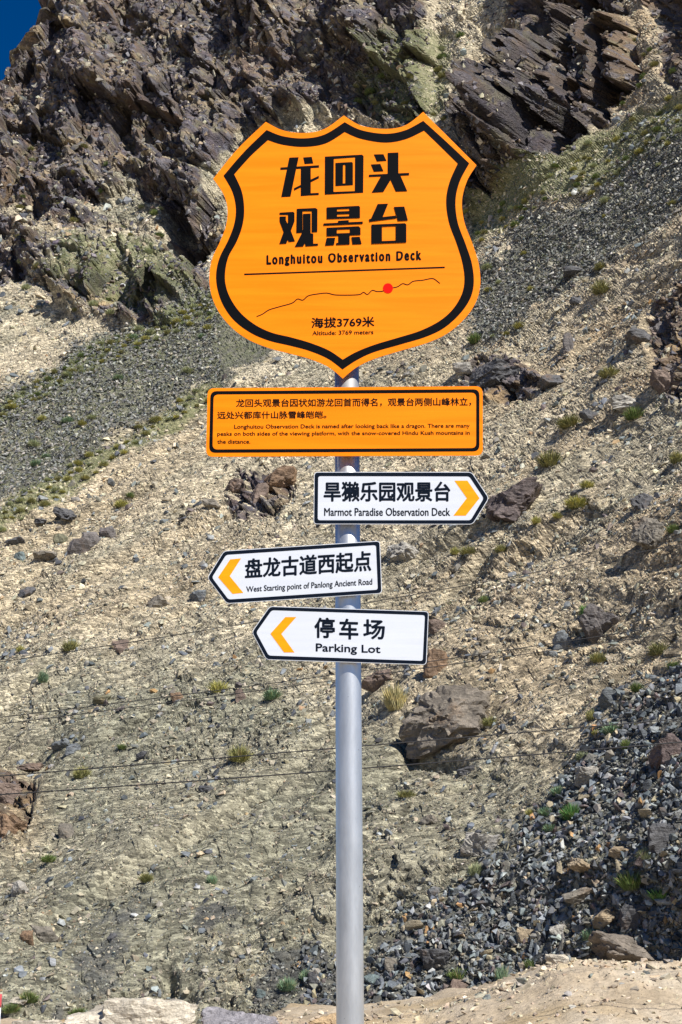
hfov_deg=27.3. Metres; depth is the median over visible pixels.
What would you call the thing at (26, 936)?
rock
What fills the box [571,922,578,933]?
scree stone
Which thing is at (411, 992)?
scree stone
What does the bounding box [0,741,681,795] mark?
cable
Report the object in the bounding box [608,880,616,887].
scree stone
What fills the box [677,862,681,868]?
scree stone
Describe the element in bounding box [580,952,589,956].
scree stone
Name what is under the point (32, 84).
crag rubble
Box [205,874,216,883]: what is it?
shrub
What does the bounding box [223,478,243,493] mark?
boulder
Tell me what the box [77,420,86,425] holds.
shrub
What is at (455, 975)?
grass tuft
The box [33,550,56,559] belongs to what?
rock
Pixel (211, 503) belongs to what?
rock
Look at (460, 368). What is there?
rock
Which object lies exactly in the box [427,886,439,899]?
rock
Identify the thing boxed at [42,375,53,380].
shrub
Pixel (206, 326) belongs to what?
shrub
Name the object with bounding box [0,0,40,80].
sky
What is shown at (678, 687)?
scree stone
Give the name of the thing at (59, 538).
rock
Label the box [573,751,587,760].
shrub
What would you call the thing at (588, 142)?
shrub
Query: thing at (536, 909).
scree stone
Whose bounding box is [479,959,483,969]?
scree stone
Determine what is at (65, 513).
rock
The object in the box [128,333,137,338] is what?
shrub
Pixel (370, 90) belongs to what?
shrub
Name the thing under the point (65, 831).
rock
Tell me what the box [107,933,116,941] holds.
rock
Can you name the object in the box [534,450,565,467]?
shrub
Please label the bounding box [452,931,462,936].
scree stone
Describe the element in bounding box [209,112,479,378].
shield sign
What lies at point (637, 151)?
shrub
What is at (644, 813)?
scree stone
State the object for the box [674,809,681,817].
scree stone
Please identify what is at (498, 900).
scree stone
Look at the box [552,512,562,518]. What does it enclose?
shrub
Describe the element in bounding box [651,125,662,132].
shrub
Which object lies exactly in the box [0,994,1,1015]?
roadside post
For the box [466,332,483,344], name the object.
shrub
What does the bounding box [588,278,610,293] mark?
shrub
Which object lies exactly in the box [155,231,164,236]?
shrub
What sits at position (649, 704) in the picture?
scree stone
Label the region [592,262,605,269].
shrub
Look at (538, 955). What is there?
scree stone
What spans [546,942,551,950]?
scree stone
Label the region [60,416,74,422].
shrub
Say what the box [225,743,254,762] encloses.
shrub
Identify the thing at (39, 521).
rock
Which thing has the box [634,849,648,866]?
scree stone
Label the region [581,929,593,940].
shrub
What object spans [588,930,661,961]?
boulder
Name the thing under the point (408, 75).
shrub
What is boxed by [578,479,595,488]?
shrub
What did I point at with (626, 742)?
shrub
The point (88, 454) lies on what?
shrub
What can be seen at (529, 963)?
grass tuft
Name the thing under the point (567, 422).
shrub
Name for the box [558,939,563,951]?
scree stone
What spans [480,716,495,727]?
shrub
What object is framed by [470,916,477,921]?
scree stone
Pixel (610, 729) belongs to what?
shrub
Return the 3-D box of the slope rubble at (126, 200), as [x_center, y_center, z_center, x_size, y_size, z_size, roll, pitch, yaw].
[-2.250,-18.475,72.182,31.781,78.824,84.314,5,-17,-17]
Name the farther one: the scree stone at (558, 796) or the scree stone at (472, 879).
the scree stone at (558, 796)
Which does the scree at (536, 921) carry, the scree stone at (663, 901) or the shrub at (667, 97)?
the scree stone at (663, 901)
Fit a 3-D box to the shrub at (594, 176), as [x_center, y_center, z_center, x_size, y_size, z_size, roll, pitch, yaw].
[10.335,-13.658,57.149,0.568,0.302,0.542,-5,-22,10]
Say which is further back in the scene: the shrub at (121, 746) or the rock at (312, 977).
the shrub at (121, 746)
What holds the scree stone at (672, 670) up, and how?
on the scree at (536, 921)
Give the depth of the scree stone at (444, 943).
20.38 m
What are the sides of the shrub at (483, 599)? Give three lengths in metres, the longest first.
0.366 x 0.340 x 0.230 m
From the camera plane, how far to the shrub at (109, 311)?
72.08 m
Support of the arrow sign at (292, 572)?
attached to the signpost
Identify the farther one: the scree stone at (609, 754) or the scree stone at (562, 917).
the scree stone at (609, 754)
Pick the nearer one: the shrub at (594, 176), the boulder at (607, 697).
the boulder at (607, 697)
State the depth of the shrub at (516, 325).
51.34 m
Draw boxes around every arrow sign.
[208,541,381,603]
[253,606,428,664]
[314,472,487,524]
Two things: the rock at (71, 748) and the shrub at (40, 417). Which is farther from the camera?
the shrub at (40, 417)
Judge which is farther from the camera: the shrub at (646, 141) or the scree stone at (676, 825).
the shrub at (646, 141)
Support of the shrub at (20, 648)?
on the hillside
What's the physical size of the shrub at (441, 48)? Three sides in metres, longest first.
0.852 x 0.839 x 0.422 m
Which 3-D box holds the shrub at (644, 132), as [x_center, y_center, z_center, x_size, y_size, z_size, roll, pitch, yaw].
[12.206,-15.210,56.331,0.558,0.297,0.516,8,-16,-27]
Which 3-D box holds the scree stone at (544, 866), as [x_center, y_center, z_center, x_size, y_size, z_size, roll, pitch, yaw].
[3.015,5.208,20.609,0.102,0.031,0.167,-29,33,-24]
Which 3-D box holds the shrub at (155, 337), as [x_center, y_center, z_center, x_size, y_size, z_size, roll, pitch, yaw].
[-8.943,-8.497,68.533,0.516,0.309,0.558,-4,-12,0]
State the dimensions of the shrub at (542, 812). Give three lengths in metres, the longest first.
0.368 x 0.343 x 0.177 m
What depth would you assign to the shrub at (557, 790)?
22.37 m
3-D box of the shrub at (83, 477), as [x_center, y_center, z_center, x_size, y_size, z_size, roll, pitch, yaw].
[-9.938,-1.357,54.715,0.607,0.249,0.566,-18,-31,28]
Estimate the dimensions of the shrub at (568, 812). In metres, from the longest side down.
0.466 x 0.431 x 0.308 m
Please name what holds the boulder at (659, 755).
on the hillside
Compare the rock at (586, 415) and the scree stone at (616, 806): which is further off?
the rock at (586, 415)
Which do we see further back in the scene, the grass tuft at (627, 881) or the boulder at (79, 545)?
the boulder at (79, 545)
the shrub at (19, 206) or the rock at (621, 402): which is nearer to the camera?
the rock at (621, 402)
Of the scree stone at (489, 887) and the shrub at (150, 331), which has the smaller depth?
the scree stone at (489, 887)
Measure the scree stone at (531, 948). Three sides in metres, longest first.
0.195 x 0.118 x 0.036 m
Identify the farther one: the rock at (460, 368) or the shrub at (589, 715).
the rock at (460, 368)
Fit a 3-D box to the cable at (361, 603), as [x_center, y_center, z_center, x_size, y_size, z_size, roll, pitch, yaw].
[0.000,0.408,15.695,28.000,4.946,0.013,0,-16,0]
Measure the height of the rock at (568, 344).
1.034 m
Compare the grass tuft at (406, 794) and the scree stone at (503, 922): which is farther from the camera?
the grass tuft at (406, 794)
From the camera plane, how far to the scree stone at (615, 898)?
19.42 m
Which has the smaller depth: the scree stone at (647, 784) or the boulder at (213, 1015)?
the boulder at (213, 1015)
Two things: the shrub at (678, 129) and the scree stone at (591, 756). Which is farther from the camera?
the shrub at (678, 129)
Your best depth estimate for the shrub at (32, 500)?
52.97 m
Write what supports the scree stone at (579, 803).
on the scree at (536, 921)
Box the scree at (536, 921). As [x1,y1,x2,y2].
[0,111,681,1020]
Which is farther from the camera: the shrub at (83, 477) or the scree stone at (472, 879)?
the shrub at (83, 477)
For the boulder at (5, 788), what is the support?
on the hillside
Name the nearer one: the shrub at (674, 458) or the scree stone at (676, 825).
the scree stone at (676, 825)
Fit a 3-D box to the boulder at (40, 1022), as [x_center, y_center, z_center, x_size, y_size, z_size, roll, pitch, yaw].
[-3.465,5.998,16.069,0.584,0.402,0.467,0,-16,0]
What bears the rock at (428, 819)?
on the hillside
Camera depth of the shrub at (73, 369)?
67.28 m
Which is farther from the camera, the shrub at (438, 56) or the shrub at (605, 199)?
the shrub at (438, 56)
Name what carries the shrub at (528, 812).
on the hillside
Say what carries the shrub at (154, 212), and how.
on the hillside
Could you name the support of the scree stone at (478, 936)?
on the scree at (536, 921)
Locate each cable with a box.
[0,623,681,717]
[0,631,681,724]
[0,718,681,776]
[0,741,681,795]
[1,544,681,661]
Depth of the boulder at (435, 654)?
29.90 m
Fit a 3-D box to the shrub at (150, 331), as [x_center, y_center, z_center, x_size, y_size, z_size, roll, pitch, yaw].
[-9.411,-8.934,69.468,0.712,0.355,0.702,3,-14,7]
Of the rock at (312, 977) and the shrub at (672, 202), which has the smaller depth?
the rock at (312, 977)
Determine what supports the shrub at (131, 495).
on the hillside
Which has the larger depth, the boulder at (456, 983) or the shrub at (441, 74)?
the shrub at (441, 74)
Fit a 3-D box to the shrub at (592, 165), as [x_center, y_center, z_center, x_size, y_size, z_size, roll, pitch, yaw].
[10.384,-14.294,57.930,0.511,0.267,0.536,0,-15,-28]
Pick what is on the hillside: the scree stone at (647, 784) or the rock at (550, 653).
the rock at (550, 653)
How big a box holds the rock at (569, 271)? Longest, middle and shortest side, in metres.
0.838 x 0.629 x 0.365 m
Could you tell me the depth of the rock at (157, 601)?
42.06 m
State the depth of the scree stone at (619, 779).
21.38 m
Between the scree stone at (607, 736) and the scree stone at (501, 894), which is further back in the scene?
the scree stone at (607, 736)
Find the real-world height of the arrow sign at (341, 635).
0.194 m
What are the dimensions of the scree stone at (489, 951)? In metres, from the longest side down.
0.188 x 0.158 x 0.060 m
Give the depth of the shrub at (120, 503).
52.02 m
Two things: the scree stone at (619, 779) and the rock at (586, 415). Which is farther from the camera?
the rock at (586, 415)
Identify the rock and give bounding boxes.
[4,536,24,544]
[8,995,27,1004]
[10,880,28,897]
[14,551,25,560]
[16,762,43,771]
[17,586,35,596]
[20,930,33,945]
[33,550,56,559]
[34,518,46,523]
[51,738,69,750]
[53,507,76,520]
[53,533,67,543]
[57,823,73,838]
[65,743,80,755]
[92,695,110,704]
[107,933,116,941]
[111,639,128,653]
[136,751,146,760]
[146,595,169,607]
[170,692,182,702]
[189,590,205,601]
[198,785,212,792]
[202,498,220,508]
[235,688,245,702]
[256,988,265,997]
[307,971,317,988]
[364,974,378,983]
[384,957,397,972]
[420,814,436,824]
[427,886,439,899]
[428,619,445,633]
[452,362,471,375]
[456,765,474,776]
[516,927,533,942]
[537,374,563,391]
[543,650,557,656]
[545,953,568,963]
[549,925,565,935]
[552,630,573,650]
[563,266,582,277]
[563,332,573,353]
[569,296,581,304]
[579,409,597,421]
[607,394,639,411]
[608,846,629,858]
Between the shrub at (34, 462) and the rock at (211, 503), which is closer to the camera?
the rock at (211, 503)
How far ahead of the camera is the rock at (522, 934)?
20.00 m
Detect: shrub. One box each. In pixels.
[0,525,6,531]
[1,1003,23,1013]
[8,402,18,407]
[14,507,25,512]
[15,204,24,208]
[15,497,25,501]
[17,645,24,651]
[19,990,39,1002]
[20,283,31,289]
[26,497,35,502]
[27,438,41,446]
[29,458,41,465]
[31,379,42,383]
[35,414,46,420]
[36,670,48,682]
[39,499,50,505]
[39,855,57,862]
[41,452,50,457]
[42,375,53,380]
[50,367,59,373]
[51,486,62,491]
[59,638,81,652]
[60,371,72,376]
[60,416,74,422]
[63,475,72,480]
[68,217,78,221]
[68,367,76,372]
[68,1006,86,1014]
[70,766,93,778]
[72,459,82,464]
[74,467,82,471]
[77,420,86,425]
[79,474,89,480]
[84,451,93,456]
[86,413,98,418]
[87,299,98,305]
[98,460,108,466]
[105,308,115,313]
[105,339,116,344]
[112,374,124,379]
[113,499,127,507]
[116,744,127,749]
[126,492,135,497]
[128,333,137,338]
[134,325,143,331]
[137,871,153,882]
[141,430,149,435]
[142,247,152,254]
[144,329,154,333]
[148,416,159,421]
[149,209,157,214]
[153,335,161,339]
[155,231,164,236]
[171,317,181,323]
[178,309,187,313]
[180,366,195,372]
[189,303,197,308]
[194,311,203,315]
[201,324,212,329]
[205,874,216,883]
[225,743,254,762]
[261,687,282,700]
[275,974,299,991]
[299,968,311,980]
[353,97,362,103]
[363,87,375,96]
[405,73,414,77]
[436,45,445,50]
[436,52,446,58]
[437,70,444,78]
[449,547,458,554]
[455,31,464,37]
[458,545,477,554]
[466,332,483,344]
[466,862,482,875]
[478,594,488,602]
[480,229,487,234]
[480,262,492,269]
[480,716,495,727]
[493,544,506,552]
[510,219,519,227]
[512,321,525,328]
[525,807,534,815]
[529,516,541,524]
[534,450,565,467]
[536,806,551,815]
[543,823,554,831]
[545,172,554,178]
[550,785,566,795]
[552,413,581,428]
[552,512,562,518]
[558,801,580,820]
[562,494,587,508]
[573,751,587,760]
[575,176,583,181]
[577,604,585,614]
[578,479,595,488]
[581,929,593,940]
[583,139,593,144]
[585,709,593,720]
[588,162,597,168]
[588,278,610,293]
[589,652,605,662]
[590,172,599,178]
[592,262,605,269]
[596,364,620,378]
[598,195,611,203]
[599,722,618,734]
[612,135,620,142]
[618,739,629,749]
[621,154,628,160]
[622,405,645,420]
[629,682,643,691]
[634,147,642,154]
[636,846,651,859]
[640,128,647,136]
[644,138,651,145]
[646,640,667,655]
[648,60,658,66]
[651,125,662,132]
[664,94,672,101]
[664,660,680,669]
[666,523,679,533]
[667,199,676,205]
[669,450,681,463]
[672,126,681,133]
[673,103,681,109]
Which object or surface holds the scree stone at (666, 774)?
on the scree at (536, 921)
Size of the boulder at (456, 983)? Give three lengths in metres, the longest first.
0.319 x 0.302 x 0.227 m
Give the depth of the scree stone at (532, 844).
21.35 m
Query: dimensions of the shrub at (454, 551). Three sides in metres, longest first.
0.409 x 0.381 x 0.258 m
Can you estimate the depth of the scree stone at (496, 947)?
20.04 m
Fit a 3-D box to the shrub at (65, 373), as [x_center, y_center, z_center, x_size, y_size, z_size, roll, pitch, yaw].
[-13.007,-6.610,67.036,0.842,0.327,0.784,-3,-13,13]
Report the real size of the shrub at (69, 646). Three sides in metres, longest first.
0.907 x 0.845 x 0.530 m
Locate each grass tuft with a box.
[208,679,228,692]
[379,682,409,711]
[394,789,416,797]
[446,967,466,979]
[494,965,508,980]
[523,957,534,967]
[612,871,644,890]
[646,888,670,900]
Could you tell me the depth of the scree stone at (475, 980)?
19.84 m
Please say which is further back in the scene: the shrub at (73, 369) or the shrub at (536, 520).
the shrub at (73, 369)
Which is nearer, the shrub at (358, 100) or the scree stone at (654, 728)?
the scree stone at (654, 728)
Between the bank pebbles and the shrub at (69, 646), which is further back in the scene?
the shrub at (69, 646)
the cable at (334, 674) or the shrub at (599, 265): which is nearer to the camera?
the cable at (334, 674)
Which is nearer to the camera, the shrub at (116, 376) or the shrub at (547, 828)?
the shrub at (547, 828)
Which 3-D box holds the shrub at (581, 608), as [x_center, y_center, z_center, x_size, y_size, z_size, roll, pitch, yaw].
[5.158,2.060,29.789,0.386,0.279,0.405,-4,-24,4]
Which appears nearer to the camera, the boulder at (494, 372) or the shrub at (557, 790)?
the shrub at (557, 790)
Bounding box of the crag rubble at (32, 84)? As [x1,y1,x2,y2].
[0,0,681,412]
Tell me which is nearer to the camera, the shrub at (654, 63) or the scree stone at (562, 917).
the scree stone at (562, 917)
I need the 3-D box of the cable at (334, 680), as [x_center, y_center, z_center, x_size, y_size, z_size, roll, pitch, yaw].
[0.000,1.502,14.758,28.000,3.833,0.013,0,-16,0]
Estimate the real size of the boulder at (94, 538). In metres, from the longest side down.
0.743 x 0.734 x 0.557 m
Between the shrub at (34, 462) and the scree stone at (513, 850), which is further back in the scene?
the shrub at (34, 462)
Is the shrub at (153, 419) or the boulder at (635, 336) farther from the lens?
the shrub at (153, 419)
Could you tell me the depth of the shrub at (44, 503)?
52.77 m
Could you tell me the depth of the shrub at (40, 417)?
62.59 m
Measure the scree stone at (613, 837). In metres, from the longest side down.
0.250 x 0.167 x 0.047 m
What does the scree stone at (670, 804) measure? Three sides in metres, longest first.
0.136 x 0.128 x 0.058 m
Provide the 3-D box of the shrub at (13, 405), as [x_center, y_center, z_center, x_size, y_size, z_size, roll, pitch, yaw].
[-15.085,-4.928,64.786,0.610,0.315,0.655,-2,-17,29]
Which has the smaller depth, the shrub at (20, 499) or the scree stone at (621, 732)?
the scree stone at (621, 732)
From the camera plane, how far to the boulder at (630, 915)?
19.12 m
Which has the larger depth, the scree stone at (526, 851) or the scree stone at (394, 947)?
the scree stone at (526, 851)
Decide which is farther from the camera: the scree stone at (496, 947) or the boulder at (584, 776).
the boulder at (584, 776)
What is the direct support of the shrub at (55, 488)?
on the hillside
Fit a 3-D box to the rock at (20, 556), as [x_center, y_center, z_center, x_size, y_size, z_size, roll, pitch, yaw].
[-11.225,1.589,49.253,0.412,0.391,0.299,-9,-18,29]
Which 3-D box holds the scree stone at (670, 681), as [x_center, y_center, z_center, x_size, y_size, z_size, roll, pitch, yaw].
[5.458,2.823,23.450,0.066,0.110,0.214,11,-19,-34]
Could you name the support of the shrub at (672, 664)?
on the hillside
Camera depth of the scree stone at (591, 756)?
22.72 m
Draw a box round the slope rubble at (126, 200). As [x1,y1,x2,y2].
[0,0,681,1023]
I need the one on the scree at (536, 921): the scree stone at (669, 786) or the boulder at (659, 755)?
the scree stone at (669, 786)
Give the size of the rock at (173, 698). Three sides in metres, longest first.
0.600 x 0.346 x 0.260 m
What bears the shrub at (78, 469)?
on the hillside
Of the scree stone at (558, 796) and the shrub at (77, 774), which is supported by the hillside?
the shrub at (77, 774)
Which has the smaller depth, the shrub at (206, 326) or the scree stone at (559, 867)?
the scree stone at (559, 867)
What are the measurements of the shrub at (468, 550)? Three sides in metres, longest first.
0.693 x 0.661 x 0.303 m
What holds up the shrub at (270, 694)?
on the hillside
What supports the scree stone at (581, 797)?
on the scree at (536, 921)
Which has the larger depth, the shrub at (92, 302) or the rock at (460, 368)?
the shrub at (92, 302)
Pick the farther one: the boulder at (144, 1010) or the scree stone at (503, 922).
the scree stone at (503, 922)
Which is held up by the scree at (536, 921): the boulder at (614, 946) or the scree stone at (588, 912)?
the scree stone at (588, 912)
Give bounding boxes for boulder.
[0,782,22,804]
[0,814,26,838]
[12,1020,62,1023]
[30,924,58,942]
[63,1004,103,1023]
[67,537,90,554]
[81,532,100,546]
[99,526,115,537]
[100,997,197,1023]
[200,1007,279,1023]
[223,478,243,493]
[248,483,268,504]
[264,465,296,493]
[308,1013,335,1023]
[361,668,391,692]
[386,541,418,561]
[398,683,492,758]
[419,948,450,970]
[423,648,447,677]
[450,979,468,987]
[460,832,499,856]
[469,358,520,390]
[486,477,542,522]
[561,887,593,904]
[567,858,593,872]
[574,766,598,786]
[578,603,619,643]
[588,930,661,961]
[592,905,615,928]
[598,687,616,708]
[620,902,647,931]
[624,328,650,344]
[630,493,653,509]
[630,516,663,548]
[648,733,681,769]
[648,822,677,854]
[649,368,679,395]
[653,321,670,334]
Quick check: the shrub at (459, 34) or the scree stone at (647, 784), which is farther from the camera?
the shrub at (459, 34)
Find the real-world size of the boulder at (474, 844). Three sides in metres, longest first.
0.658 x 0.493 x 0.491 m
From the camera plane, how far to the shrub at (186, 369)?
63.60 m
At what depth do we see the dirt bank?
15.95 m
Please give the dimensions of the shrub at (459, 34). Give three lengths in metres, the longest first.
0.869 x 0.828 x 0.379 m
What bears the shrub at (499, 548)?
on the hillside
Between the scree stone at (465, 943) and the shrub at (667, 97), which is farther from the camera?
the shrub at (667, 97)
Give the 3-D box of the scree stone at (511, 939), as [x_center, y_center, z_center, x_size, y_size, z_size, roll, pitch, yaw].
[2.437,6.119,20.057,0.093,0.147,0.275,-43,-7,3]
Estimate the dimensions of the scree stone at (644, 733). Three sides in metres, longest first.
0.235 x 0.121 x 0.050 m
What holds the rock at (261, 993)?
on the hillside
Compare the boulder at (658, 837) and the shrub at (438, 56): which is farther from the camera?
the shrub at (438, 56)
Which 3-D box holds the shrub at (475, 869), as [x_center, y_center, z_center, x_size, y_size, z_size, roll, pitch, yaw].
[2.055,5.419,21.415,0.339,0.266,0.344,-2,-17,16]
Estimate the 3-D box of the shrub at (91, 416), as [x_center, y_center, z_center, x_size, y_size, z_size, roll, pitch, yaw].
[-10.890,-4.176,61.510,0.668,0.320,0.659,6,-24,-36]
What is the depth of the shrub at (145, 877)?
24.40 m
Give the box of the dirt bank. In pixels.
[0,959,681,1023]
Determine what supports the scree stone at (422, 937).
on the hillside
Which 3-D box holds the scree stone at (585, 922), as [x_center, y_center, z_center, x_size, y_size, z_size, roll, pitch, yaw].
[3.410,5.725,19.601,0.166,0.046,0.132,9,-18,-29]
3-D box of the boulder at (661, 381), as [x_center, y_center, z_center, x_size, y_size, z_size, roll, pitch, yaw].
[8.972,-3.495,38.763,0.938,0.895,0.703,1,-12,8]
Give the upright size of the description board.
0.255 m
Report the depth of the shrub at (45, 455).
58.42 m
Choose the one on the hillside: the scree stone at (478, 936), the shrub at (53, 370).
the shrub at (53, 370)
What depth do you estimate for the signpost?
4.47 m
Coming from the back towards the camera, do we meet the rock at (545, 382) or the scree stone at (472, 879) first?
the rock at (545, 382)
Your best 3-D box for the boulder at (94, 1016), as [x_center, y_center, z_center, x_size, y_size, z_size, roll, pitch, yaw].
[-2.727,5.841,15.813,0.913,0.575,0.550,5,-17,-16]
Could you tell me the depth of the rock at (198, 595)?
42.02 m
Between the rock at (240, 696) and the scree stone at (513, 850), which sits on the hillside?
the rock at (240, 696)
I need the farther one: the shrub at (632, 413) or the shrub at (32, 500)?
the shrub at (32, 500)
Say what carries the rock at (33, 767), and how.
on the hillside
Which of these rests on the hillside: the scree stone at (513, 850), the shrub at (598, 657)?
the shrub at (598, 657)
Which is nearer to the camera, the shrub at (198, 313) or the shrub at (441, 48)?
the shrub at (198, 313)
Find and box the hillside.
[0,0,681,1023]
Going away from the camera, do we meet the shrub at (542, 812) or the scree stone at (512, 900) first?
the scree stone at (512, 900)
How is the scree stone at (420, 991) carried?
on the scree at (536, 921)
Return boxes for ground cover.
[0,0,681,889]
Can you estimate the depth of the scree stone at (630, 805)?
20.59 m
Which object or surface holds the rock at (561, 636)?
on the hillside
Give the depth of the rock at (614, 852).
19.79 m
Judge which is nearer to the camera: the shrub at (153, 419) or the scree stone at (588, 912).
the scree stone at (588, 912)
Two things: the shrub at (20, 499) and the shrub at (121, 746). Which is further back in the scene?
the shrub at (20, 499)
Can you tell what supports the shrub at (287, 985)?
on the hillside
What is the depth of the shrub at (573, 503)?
34.73 m
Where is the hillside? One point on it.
(510, 120)
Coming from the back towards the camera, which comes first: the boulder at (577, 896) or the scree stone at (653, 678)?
the scree stone at (653, 678)
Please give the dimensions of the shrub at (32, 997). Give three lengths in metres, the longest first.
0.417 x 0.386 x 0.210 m
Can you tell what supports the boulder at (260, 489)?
on the hillside
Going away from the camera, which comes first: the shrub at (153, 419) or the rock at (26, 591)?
the rock at (26, 591)
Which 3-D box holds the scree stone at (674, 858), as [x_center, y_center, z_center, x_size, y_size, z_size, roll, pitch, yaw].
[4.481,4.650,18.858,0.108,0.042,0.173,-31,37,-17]
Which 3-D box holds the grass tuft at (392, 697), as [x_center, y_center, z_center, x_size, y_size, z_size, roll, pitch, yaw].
[1.126,3.885,29.684,0.708,0.706,0.688,-1,-16,5]
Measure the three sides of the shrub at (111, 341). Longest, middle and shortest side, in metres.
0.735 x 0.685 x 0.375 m
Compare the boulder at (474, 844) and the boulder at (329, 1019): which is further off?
the boulder at (474, 844)
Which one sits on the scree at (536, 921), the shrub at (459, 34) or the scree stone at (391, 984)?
the scree stone at (391, 984)
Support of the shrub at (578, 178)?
on the hillside
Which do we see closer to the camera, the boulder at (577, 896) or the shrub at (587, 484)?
the boulder at (577, 896)
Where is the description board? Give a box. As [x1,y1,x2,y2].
[206,386,482,456]
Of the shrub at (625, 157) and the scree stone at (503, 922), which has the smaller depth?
the scree stone at (503, 922)
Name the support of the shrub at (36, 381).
on the hillside
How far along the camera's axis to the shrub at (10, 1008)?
20.25 m
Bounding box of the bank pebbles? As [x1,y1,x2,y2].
[276,957,681,1023]
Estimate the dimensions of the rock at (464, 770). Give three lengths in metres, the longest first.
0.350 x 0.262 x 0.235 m
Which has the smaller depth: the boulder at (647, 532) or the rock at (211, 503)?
the boulder at (647, 532)
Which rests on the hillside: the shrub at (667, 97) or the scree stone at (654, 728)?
the shrub at (667, 97)
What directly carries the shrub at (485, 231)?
on the hillside
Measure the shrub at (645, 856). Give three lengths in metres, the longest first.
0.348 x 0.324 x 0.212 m
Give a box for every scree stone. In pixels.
[387,945,401,951]
[387,980,398,989]
[404,920,423,930]
[406,990,416,995]
[415,987,424,994]
[418,934,425,942]
[442,940,448,948]
[445,917,457,925]
[452,887,462,895]
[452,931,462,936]
[463,940,468,952]
[468,873,478,883]
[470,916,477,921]
[473,978,480,985]
[474,932,481,940]
[475,896,490,903]
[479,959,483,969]
[480,949,492,955]
[481,870,487,877]
[487,883,496,889]
[494,945,504,950]
[495,896,502,907]
[498,891,505,898]
[498,920,510,928]
[501,860,510,870]
[508,936,516,943]
[509,892,515,907]
[510,847,515,853]
[519,878,527,888]
[523,846,529,854]
[527,839,539,846]
[528,939,533,952]
[531,952,541,960]
[532,896,541,912]
[542,864,549,870]
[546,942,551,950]
[555,794,563,798]
[555,912,568,921]
[557,861,563,875]
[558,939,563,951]
[569,801,581,811]
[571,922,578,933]
[578,794,589,799]
[579,921,590,924]
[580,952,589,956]
[583,909,591,915]
[584,753,597,762]
[604,733,610,744]
[604,750,614,761]
[608,832,617,841]
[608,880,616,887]
[612,801,620,811]
[612,893,620,905]
[613,777,625,784]
[615,859,627,874]
[617,729,625,736]
[627,802,634,809]
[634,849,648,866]
[638,710,646,717]
[638,809,652,818]
[640,729,646,737]
[641,889,653,902]
[643,779,651,789]
[646,699,653,707]
[649,674,657,681]
[650,726,658,731]
[654,898,670,906]
[657,807,667,818]
[659,851,667,856]
[663,678,673,684]
[664,771,670,777]
[667,783,677,791]
[668,801,673,809]
[669,666,677,673]
[669,855,680,862]
[672,823,681,830]
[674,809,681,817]
[675,683,681,693]
[676,703,680,715]
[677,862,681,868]
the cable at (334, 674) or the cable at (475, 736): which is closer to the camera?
the cable at (475, 736)
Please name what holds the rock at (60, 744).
on the hillside
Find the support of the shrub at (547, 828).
on the hillside
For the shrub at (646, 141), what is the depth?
55.39 m
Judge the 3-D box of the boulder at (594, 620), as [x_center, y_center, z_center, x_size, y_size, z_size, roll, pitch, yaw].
[5.296,2.354,28.828,0.879,0.898,0.659,1,-16,12]
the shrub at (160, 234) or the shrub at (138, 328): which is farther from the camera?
the shrub at (160, 234)
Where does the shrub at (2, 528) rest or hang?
on the hillside
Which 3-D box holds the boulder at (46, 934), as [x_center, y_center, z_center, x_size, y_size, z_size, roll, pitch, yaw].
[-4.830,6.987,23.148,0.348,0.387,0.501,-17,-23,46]
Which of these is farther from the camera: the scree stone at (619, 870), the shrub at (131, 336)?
the shrub at (131, 336)
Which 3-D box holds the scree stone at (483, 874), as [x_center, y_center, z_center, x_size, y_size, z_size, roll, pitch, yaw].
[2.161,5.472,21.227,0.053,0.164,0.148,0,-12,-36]
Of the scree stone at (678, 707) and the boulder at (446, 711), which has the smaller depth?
the scree stone at (678, 707)
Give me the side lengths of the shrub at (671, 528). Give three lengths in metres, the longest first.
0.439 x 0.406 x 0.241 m
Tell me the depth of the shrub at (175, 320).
69.18 m
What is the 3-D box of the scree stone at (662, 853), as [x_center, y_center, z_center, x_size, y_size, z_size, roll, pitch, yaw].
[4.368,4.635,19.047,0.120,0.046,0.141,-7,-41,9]
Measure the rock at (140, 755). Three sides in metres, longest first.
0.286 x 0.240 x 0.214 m
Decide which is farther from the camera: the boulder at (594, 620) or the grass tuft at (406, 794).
the boulder at (594, 620)
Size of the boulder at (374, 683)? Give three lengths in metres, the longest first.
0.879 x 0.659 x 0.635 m
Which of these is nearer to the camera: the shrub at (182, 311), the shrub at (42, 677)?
the shrub at (42, 677)
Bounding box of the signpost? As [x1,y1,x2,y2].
[335,366,363,1023]
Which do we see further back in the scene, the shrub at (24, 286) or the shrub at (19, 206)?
the shrub at (19, 206)
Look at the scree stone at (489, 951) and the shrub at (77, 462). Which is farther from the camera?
the shrub at (77, 462)
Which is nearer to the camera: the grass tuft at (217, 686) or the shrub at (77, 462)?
the grass tuft at (217, 686)
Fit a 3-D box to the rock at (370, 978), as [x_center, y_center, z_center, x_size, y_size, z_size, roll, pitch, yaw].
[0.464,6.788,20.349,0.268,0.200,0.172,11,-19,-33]
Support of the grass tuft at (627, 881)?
on the hillside
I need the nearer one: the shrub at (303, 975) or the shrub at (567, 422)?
the shrub at (303, 975)
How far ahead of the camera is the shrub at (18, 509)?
52.46 m
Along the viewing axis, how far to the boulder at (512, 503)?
36.72 m
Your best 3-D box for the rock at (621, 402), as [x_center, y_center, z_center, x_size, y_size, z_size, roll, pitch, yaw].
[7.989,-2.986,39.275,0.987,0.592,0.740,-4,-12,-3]
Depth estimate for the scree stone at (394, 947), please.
20.67 m
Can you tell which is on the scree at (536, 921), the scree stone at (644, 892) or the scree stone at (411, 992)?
the scree stone at (644, 892)
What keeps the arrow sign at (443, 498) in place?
attached to the signpost

